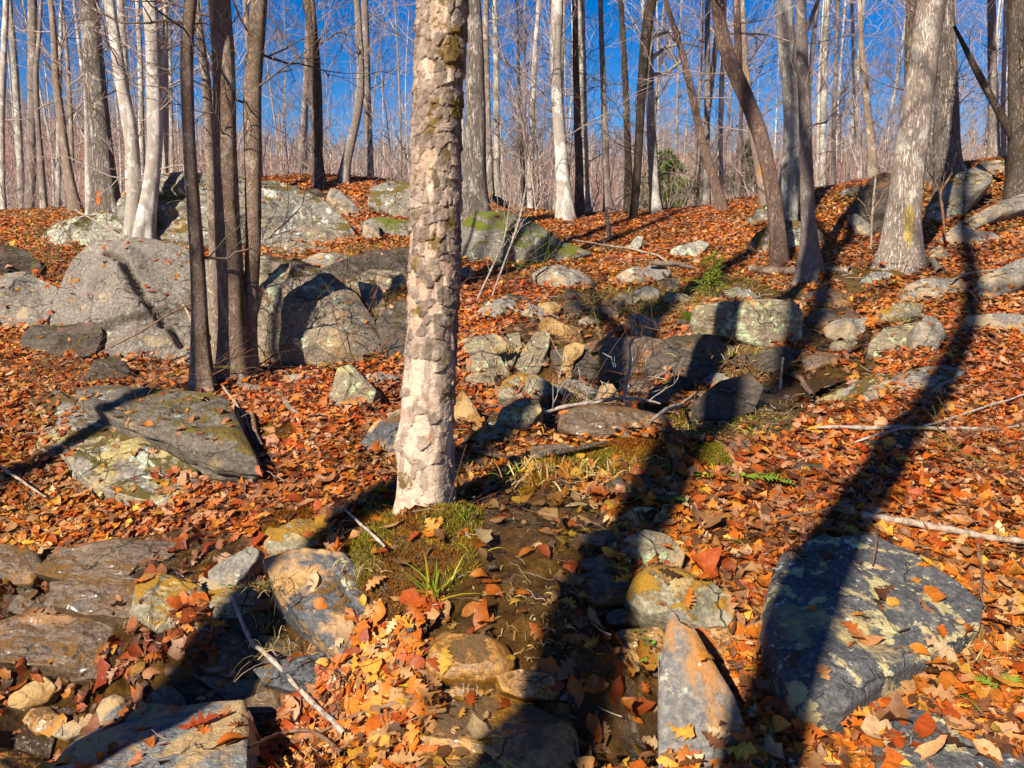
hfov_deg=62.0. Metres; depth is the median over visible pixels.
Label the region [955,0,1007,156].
tree
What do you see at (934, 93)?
tree
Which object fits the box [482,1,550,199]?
tree
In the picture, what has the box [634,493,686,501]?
fern
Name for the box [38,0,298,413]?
tree
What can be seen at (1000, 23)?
tree
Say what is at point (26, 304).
boulder
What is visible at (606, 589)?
rock
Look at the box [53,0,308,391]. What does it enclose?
tree
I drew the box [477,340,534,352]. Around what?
dry grass
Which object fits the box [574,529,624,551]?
rock
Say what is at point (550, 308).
rock
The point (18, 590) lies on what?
stone
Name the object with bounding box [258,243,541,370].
briar bush
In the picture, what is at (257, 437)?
stick
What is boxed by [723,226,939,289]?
briar bush
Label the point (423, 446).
tree
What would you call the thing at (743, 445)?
stone
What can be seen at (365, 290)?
rock
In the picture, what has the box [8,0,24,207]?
tree
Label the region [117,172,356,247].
rock
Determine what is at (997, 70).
tree
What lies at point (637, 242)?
stone
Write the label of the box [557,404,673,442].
rock
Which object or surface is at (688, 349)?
rock
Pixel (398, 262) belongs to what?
rock
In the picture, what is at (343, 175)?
tree
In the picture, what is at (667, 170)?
evergreen tree
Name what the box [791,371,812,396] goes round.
stick
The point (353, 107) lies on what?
tree
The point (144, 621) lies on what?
dry grass
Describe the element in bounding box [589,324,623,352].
stick
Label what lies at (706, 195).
tree
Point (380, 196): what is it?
rock
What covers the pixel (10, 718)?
rock
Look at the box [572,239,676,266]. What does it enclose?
stick
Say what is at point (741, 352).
briar bush
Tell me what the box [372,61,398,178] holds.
tree
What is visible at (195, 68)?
tree
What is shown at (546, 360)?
stone
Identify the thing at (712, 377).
rock
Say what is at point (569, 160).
sapling
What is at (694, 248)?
rock
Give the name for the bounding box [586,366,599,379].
stone
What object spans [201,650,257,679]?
stone
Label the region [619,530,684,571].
rock
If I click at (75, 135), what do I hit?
tree
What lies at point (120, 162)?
tree
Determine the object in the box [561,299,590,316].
rock
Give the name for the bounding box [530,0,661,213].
tree
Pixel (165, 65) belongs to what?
tree
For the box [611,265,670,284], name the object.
rock
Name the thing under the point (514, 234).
sapling
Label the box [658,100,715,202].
sapling
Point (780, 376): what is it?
stick
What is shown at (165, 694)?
stone
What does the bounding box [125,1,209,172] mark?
tree
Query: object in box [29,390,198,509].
flat rock
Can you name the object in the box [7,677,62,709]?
stone
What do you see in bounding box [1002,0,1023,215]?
tree
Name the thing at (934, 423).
stick
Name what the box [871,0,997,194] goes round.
tree
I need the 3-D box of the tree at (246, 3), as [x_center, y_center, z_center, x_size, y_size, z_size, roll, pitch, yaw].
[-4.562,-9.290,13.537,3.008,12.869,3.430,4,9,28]
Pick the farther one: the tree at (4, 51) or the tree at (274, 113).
the tree at (274, 113)
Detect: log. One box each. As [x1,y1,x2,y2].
[479,440,607,460]
[488,192,523,213]
[649,260,693,269]
[749,265,851,274]
[928,257,943,274]
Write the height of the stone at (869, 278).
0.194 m
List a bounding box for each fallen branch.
[230,594,346,735]
[258,256,329,364]
[328,256,406,342]
[483,331,683,424]
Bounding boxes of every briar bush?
[0,156,167,282]
[0,296,371,412]
[0,304,169,387]
[13,242,280,262]
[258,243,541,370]
[265,239,388,282]
[278,446,465,715]
[318,216,493,306]
[367,314,648,434]
[475,224,617,283]
[503,286,765,400]
[575,291,843,383]
[653,460,872,705]
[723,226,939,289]
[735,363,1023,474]
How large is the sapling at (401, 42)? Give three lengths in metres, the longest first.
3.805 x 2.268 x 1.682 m
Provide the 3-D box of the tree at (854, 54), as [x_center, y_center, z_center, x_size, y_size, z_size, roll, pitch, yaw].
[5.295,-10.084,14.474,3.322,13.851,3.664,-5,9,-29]
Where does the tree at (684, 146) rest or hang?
on the ground at (512, 537)
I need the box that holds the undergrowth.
[0,3,1007,211]
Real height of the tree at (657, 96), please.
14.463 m
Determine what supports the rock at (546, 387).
on the ground at (512, 537)
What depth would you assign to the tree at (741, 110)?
21.27 m
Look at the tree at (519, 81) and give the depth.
14.88 m
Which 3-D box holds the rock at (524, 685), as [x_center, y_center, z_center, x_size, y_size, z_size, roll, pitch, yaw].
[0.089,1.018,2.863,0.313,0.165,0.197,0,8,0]
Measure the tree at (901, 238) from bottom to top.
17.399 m
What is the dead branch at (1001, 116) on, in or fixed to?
attached to the tree at (1014, 181)
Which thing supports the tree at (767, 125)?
on the ground at (512, 537)
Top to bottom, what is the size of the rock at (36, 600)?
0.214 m
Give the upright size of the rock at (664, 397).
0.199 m
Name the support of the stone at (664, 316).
on the ground at (512, 537)
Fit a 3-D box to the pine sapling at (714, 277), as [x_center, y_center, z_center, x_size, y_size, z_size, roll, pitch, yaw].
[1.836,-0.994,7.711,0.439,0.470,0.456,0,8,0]
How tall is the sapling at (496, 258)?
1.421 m
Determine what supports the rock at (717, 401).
on the ground at (512, 537)
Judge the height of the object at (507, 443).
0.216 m
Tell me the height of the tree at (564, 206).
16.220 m
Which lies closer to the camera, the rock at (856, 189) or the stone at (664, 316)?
the stone at (664, 316)
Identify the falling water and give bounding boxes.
[461,684,477,695]
[658,652,661,684]
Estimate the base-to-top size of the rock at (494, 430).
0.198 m
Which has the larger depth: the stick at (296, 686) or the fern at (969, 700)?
the stick at (296, 686)
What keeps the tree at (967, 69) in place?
on the ground at (512, 537)
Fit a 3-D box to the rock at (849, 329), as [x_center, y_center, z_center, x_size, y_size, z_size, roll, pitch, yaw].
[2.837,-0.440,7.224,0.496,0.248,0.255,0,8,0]
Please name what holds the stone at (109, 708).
on the ground at (512, 537)
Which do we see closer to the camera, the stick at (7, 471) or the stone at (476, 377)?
the stick at (7, 471)
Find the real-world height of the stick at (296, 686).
0.107 m
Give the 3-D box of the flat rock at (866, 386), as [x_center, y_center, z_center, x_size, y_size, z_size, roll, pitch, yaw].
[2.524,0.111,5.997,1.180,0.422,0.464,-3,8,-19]
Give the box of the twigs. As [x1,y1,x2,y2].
[0,154,1023,767]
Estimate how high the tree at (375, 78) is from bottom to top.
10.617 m
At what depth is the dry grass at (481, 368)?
6.22 m
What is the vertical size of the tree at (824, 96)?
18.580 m
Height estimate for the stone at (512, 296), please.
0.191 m
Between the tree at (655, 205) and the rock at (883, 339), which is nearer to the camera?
the rock at (883, 339)
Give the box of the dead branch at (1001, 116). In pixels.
[953,25,1011,139]
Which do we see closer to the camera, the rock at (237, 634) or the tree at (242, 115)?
the rock at (237, 634)
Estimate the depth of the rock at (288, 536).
3.92 m
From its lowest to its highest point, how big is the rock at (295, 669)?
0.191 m
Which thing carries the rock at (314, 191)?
on the ground at (512, 537)
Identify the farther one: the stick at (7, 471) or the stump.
the stump
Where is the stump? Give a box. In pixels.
[605,209,611,239]
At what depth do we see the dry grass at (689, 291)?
6.84 m
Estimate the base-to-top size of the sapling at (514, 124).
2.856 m
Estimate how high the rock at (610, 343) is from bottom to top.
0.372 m
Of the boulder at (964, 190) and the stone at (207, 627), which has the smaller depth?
the stone at (207, 627)
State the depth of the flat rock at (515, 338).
6.84 m
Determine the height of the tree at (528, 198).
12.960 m
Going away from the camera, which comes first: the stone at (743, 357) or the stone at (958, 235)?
the stone at (743, 357)
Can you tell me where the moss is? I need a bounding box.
[254,264,899,620]
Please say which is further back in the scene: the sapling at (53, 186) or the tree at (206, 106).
the sapling at (53, 186)
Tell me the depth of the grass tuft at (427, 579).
3.17 m
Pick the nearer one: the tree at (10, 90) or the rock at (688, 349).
the rock at (688, 349)
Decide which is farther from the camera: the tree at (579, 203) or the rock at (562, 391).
the tree at (579, 203)
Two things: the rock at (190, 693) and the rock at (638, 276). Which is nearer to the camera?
the rock at (190, 693)
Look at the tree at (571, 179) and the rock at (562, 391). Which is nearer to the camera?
the rock at (562, 391)
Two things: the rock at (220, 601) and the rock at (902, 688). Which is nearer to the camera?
the rock at (902, 688)
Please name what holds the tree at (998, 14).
on the ground at (512, 537)
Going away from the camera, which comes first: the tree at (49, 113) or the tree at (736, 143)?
the tree at (49, 113)
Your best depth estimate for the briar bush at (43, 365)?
6.50 m
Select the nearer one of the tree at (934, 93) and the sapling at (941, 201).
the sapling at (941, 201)
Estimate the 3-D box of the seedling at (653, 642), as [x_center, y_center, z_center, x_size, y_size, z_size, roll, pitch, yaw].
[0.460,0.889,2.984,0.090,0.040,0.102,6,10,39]
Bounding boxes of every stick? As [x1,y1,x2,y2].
[0,464,46,497]
[219,381,259,449]
[248,728,344,756]
[250,411,264,449]
[271,650,301,694]
[318,675,429,732]
[344,508,385,547]
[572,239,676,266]
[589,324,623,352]
[649,391,698,422]
[745,468,896,528]
[778,357,783,389]
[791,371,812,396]
[816,423,1023,430]
[850,393,1023,443]
[872,530,878,565]
[950,269,992,281]
[976,537,985,609]
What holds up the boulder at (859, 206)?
on the ground at (512, 537)
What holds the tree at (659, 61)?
on the ground at (512, 537)
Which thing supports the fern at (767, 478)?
on the ground at (512, 537)
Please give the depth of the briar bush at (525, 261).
8.72 m
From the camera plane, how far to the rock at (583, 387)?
6.68 m
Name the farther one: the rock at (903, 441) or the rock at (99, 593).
the rock at (903, 441)
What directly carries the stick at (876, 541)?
on the flat rock at (860, 674)
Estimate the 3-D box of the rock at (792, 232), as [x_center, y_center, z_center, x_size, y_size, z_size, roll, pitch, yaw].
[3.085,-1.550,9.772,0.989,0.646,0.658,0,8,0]
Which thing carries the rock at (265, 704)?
on the ground at (512, 537)
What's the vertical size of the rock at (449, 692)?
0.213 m
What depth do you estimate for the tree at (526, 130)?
48.87 m
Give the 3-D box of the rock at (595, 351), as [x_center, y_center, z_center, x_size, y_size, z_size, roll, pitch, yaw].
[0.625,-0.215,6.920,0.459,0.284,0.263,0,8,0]
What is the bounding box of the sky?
[0,0,1007,160]
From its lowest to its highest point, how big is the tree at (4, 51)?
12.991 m
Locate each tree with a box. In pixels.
[0,0,66,209]
[0,0,83,211]
[0,0,111,205]
[0,10,26,151]
[1,0,109,215]
[1,0,211,239]
[6,111,38,205]
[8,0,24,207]
[13,0,106,206]
[13,2,180,173]
[15,5,146,214]
[18,0,146,136]
[19,0,78,206]
[22,2,132,146]
[23,0,37,208]
[37,111,78,207]
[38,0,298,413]
[42,22,83,150]
[46,0,180,191]
[53,0,243,236]
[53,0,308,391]
[55,4,175,194]
[55,65,84,202]
[72,0,180,213]
[79,0,196,182]
[80,0,396,375]
[99,0,207,173]
[102,1,179,171]
[107,3,145,131]
[115,0,249,93]
[117,14,198,170]
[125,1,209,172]
[144,0,330,366]
[145,0,237,117]
[170,0,181,171]
[172,0,288,71]
[173,88,202,169]
[232,0,262,175]
[233,0,297,174]
[236,75,270,175]
[239,74,272,175]
[243,1,332,173]
[264,0,328,190]
[266,0,410,174]
[300,57,344,161]
[303,0,351,172]
[308,30,344,173]
[326,0,389,185]
[327,0,402,176]
[327,0,413,175]
[334,34,392,177]
[337,0,489,60]
[347,0,412,180]
[359,0,412,177]
[361,0,373,176]
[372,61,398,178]
[387,0,509,45]
[392,0,468,514]
[406,9,513,151]
[460,0,544,221]
[463,0,526,201]
[463,0,554,207]
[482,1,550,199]
[486,0,682,222]
[489,0,551,198]
[489,0,562,205]
[489,0,624,213]
[491,0,591,193]
[491,0,657,211]
[500,29,548,202]
[501,0,616,115]
[506,1,597,96]
[507,27,551,177]
[511,2,552,206]
[513,3,622,165]
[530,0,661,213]
[543,0,590,194]
[550,0,554,190]
[552,0,656,219]
[552,23,562,209]
[565,0,638,211]
[588,125,600,193]
[593,1,704,146]
[594,0,700,213]
[611,0,711,168]
[622,0,824,211]
[627,0,689,155]
[628,0,863,266]
[630,0,724,207]
[639,147,702,209]
[646,0,849,206]
[654,0,715,205]
[661,83,692,202]
[664,0,771,188]
[680,0,733,206]
[683,0,775,175]
[684,0,775,202]
[688,0,849,197]
[695,0,773,196]
[695,35,717,205]
[724,104,760,198]
[724,139,755,195]
[728,0,893,220]
[744,78,768,195]
[753,26,795,173]
[755,0,830,122]
[761,0,856,186]
[773,0,885,184]
[775,0,904,286]
[808,0,842,158]
[808,0,1007,123]
[809,0,888,177]
[809,2,819,100]
[812,0,899,182]
[818,0,904,178]
[819,0,829,186]
[829,2,905,171]
[831,0,902,179]
[838,2,976,112]
[844,0,864,181]
[871,0,945,273]
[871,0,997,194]
[873,0,977,39]
[883,0,981,102]
[892,0,984,155]
[903,0,986,105]
[933,0,1007,141]
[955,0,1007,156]
[957,0,1007,126]
[958,0,1007,157]
[958,0,1007,157]
[961,0,1007,116]
[961,21,1007,156]
[968,45,1007,149]
[969,25,1007,157]
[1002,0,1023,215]
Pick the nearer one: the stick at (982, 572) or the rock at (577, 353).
the stick at (982, 572)
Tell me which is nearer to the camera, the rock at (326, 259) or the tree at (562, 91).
the rock at (326, 259)
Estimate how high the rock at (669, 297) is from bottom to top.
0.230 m
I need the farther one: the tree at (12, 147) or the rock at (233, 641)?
the tree at (12, 147)
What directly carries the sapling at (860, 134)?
on the ground at (512, 537)
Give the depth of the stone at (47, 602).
4.06 m
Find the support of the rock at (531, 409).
on the ground at (512, 537)
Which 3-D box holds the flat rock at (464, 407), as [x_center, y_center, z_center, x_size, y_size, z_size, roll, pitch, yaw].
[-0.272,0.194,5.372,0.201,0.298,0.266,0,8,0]
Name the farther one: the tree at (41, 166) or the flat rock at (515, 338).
the tree at (41, 166)
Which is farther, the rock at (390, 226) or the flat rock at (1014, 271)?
the rock at (390, 226)
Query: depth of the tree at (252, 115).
6.09 m
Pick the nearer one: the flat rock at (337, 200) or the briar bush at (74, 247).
the briar bush at (74, 247)
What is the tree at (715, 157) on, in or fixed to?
on the ground at (512, 537)
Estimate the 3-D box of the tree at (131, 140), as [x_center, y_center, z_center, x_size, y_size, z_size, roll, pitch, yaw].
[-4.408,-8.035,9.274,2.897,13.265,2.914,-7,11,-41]
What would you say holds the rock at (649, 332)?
on the ground at (512, 537)
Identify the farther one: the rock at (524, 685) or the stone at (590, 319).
the stone at (590, 319)
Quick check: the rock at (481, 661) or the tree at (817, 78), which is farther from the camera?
the tree at (817, 78)
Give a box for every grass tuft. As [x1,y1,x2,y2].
[394,552,487,600]
[447,536,504,551]
[453,501,474,522]
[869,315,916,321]
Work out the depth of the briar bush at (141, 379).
5.97 m
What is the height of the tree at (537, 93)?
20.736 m
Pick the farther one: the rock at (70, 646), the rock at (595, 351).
the rock at (595, 351)
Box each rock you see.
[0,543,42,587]
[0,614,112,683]
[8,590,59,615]
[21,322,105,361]
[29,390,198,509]
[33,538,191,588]
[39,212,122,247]
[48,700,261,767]
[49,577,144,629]
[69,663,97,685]
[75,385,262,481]
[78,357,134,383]
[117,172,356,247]
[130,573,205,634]
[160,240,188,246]
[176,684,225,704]
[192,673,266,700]
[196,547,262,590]
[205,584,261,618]
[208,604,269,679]
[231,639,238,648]
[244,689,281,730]
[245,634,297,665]
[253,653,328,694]
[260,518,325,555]
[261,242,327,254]
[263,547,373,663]
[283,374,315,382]
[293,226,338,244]
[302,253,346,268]
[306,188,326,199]
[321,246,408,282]
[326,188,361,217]
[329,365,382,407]
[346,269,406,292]
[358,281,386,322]
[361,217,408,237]
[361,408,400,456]
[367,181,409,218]
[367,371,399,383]
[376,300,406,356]
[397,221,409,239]
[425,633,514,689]
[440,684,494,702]
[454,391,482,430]
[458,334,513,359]
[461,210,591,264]
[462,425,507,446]
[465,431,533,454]
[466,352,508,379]
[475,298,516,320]
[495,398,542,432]
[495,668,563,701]
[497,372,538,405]
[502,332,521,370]
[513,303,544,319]
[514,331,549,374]
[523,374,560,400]
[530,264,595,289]
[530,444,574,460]
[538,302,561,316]
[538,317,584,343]
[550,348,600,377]
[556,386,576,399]
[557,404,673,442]
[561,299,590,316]
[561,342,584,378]
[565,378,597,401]
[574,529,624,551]
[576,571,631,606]
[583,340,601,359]
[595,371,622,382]
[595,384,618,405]
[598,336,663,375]
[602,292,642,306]
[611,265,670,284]
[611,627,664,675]
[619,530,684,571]
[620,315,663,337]
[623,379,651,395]
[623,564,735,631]
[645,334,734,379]
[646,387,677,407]
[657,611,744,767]
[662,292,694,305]
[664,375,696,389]
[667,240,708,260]
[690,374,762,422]
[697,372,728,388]
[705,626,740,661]
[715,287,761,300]
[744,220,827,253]
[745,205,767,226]
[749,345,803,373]
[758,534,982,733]
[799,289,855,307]
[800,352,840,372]
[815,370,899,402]
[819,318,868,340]
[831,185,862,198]
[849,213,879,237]
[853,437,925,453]
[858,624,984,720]
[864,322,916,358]
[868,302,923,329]
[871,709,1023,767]
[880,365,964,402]
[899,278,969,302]
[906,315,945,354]
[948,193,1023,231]
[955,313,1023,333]
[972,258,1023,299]
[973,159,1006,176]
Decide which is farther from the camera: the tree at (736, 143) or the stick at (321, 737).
the tree at (736, 143)
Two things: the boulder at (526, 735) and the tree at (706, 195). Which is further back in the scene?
the tree at (706, 195)
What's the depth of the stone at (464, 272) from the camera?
8.58 m
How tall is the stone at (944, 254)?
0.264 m
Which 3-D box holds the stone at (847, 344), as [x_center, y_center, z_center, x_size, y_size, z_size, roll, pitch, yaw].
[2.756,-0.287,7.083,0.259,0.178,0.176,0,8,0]
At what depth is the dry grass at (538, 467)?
3.99 m
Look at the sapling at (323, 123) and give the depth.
19.19 m
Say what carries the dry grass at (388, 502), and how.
on the ground at (512, 537)
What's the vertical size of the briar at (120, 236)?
1.045 m
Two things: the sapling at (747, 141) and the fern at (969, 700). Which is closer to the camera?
the fern at (969, 700)
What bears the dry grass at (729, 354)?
on the ground at (512, 537)
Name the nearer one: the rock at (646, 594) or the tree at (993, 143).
the rock at (646, 594)
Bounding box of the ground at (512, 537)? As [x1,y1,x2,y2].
[0,115,1023,767]
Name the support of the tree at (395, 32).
on the ground at (512, 537)
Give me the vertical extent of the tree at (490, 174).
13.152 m
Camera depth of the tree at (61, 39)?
18.87 m
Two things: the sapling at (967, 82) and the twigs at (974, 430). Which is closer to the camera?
the twigs at (974, 430)
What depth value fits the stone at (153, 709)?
3.14 m
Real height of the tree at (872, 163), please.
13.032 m
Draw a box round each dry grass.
[117,614,171,639]
[203,227,933,693]
[232,563,316,611]
[233,613,321,698]
[328,555,395,578]
[358,492,394,510]
[455,438,630,490]
[456,359,518,374]
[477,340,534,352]
[485,466,553,488]
[660,343,772,359]
[948,626,1011,660]
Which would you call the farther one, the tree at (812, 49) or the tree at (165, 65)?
the tree at (812, 49)
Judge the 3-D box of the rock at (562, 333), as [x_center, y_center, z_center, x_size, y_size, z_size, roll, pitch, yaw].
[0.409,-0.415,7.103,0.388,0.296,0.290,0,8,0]
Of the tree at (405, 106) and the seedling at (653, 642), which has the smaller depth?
the seedling at (653, 642)
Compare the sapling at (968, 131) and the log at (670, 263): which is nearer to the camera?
the log at (670, 263)
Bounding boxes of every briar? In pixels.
[74,209,209,321]
[99,284,190,352]
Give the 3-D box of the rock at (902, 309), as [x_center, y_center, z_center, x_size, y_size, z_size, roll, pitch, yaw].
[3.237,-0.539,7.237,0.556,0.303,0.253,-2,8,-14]
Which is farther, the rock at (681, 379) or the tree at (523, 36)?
the tree at (523, 36)
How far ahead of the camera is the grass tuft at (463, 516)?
3.52 m
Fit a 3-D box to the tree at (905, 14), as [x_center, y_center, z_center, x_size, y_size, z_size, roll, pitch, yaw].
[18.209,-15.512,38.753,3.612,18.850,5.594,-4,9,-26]
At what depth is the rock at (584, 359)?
6.79 m
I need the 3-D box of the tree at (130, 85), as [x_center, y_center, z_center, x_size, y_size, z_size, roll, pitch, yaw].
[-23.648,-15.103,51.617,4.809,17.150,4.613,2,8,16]
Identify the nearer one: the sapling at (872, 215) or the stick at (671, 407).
the stick at (671, 407)
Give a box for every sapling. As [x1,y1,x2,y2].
[36,161,64,202]
[241,125,280,174]
[262,0,308,173]
[270,78,328,174]
[273,60,335,169]
[274,0,354,154]
[278,63,347,172]
[333,0,413,180]
[386,117,410,181]
[394,137,409,181]
[462,0,607,210]
[476,159,527,300]
[490,0,573,208]
[492,33,547,207]
[492,154,542,294]
[508,83,571,206]
[534,3,626,172]
[534,125,553,208]
[538,135,573,208]
[603,278,648,406]
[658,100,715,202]
[690,85,746,189]
[691,250,737,298]
[725,122,780,196]
[813,2,900,178]
[842,103,900,181]
[849,9,982,170]
[855,175,890,248]
[926,9,1002,162]
[927,142,965,234]
[961,95,986,160]
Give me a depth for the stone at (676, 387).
6.06 m
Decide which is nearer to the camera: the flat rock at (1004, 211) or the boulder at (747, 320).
the boulder at (747, 320)
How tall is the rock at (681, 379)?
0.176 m
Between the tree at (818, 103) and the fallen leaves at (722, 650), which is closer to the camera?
the fallen leaves at (722, 650)
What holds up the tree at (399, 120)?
on the ground at (512, 537)
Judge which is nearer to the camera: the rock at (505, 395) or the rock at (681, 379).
the rock at (505, 395)
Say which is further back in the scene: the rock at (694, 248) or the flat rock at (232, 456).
the rock at (694, 248)
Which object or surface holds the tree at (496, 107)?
on the ground at (512, 537)
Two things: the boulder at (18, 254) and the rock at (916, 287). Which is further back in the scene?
the boulder at (18, 254)
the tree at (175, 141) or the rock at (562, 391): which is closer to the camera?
the rock at (562, 391)
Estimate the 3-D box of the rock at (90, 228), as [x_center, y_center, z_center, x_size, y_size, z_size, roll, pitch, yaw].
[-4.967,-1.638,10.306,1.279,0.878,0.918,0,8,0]
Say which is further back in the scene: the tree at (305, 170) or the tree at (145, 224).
the tree at (305, 170)
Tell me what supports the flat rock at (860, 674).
on the ground at (512, 537)
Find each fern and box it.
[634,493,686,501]
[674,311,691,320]
[683,471,754,478]
[723,532,745,545]
[731,472,797,485]
[951,694,983,711]
[972,672,1023,699]
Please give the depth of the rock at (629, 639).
3.00 m
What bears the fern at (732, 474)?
on the ground at (512, 537)
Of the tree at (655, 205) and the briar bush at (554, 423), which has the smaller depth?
the briar bush at (554, 423)
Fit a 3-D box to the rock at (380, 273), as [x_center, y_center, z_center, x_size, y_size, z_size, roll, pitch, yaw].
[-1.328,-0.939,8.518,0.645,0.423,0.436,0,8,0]
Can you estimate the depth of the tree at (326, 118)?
38.65 m
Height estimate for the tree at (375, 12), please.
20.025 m
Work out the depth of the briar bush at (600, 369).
6.50 m
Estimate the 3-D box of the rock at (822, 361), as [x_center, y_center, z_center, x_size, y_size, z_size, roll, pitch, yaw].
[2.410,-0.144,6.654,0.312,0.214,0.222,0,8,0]
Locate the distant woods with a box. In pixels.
[5,86,1006,211]
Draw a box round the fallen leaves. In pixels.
[0,155,1023,767]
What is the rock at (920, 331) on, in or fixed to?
on the ground at (512, 537)
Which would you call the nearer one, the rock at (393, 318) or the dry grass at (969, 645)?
the dry grass at (969, 645)
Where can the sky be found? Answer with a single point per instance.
(614, 68)
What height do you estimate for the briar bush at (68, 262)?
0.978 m
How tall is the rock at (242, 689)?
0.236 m
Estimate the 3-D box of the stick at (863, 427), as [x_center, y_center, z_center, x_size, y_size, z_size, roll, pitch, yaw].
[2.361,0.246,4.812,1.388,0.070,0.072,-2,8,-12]
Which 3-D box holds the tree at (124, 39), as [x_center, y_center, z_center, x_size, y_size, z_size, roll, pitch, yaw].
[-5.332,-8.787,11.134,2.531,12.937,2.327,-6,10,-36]
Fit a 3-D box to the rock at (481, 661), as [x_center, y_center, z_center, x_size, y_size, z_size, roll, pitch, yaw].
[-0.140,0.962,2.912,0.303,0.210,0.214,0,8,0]
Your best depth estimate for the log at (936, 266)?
7.99 m
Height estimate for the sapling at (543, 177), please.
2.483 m
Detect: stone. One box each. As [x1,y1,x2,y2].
[3,585,41,600]
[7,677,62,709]
[22,707,66,735]
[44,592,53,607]
[52,714,92,741]
[96,694,126,725]
[123,703,170,720]
[146,685,187,706]
[193,623,227,638]
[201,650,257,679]
[362,219,380,243]
[460,266,475,283]
[464,372,495,389]
[503,292,529,302]
[543,357,549,366]
[551,379,569,389]
[563,290,582,300]
[577,315,599,326]
[578,553,615,573]
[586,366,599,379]
[593,304,619,317]
[603,474,648,498]
[603,607,639,628]
[615,320,638,333]
[618,423,641,437]
[626,236,642,251]
[629,286,659,301]
[655,277,679,291]
[660,315,670,323]
[667,384,683,393]
[675,316,689,328]
[727,440,753,455]
[729,353,749,367]
[788,239,799,249]
[791,463,828,476]
[804,307,860,326]
[829,339,857,352]
[859,271,892,284]
[926,245,947,261]
[938,228,999,246]
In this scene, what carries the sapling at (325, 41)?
on the ground at (512, 537)
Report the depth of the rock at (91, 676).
3.43 m
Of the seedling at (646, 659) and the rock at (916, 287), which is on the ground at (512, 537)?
the rock at (916, 287)
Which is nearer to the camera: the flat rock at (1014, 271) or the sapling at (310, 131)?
the flat rock at (1014, 271)
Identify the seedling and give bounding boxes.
[632,629,660,646]
[639,650,659,671]
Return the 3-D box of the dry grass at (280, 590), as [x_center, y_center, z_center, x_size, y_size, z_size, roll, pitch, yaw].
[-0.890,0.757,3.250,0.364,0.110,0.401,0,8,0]
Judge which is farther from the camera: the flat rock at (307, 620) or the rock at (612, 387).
the rock at (612, 387)
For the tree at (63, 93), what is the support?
on the ground at (512, 537)
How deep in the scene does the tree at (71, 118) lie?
20.47 m
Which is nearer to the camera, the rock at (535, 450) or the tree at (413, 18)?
the rock at (535, 450)
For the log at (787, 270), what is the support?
on the ground at (512, 537)
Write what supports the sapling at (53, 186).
on the ground at (512, 537)
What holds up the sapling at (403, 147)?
on the ground at (512, 537)
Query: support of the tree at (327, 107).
on the ground at (512, 537)
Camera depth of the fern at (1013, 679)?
2.71 m
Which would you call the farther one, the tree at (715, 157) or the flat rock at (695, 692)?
the tree at (715, 157)
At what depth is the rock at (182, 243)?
9.81 m
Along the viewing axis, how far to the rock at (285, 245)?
9.71 m
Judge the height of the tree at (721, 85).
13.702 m
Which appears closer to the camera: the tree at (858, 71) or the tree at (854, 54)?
the tree at (854, 54)
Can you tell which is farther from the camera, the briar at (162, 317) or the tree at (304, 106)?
the tree at (304, 106)
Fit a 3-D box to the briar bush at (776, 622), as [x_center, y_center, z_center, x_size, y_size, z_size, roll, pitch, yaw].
[1.032,0.702,3.015,0.570,0.603,1.139,8,11,43]
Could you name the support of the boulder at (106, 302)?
on the ground at (512, 537)
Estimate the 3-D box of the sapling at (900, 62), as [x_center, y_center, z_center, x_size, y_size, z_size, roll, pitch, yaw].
[8.038,-5.511,17.427,1.956,4.426,2.638,-5,10,-7]
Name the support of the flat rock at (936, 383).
on the ground at (512, 537)
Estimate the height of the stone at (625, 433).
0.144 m
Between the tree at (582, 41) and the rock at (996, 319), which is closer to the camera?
the rock at (996, 319)
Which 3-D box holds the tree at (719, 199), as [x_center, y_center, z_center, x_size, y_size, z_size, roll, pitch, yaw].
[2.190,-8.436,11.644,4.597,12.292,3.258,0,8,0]
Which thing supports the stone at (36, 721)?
on the ground at (512, 537)
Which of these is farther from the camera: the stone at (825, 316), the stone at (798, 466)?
the stone at (825, 316)
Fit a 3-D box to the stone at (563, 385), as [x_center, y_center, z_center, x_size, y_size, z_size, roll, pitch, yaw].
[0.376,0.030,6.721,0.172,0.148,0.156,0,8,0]
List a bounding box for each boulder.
[0,244,44,275]
[0,271,58,328]
[0,747,44,767]
[50,236,210,364]
[206,254,383,367]
[408,695,579,767]
[689,299,802,348]
[845,173,890,229]
[922,168,992,222]
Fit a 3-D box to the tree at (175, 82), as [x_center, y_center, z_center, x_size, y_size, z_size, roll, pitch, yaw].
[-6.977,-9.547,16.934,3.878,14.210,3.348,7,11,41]
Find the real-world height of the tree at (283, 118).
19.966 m
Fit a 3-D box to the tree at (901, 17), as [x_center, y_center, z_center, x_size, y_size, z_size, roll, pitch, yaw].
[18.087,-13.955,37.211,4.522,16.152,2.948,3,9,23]
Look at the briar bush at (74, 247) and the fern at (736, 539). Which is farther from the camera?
the briar bush at (74, 247)
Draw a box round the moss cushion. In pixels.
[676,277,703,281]
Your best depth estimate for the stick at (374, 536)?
3.44 m
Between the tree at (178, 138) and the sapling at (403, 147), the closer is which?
the sapling at (403, 147)
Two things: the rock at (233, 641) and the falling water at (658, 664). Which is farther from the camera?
the rock at (233, 641)
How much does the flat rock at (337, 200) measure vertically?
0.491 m

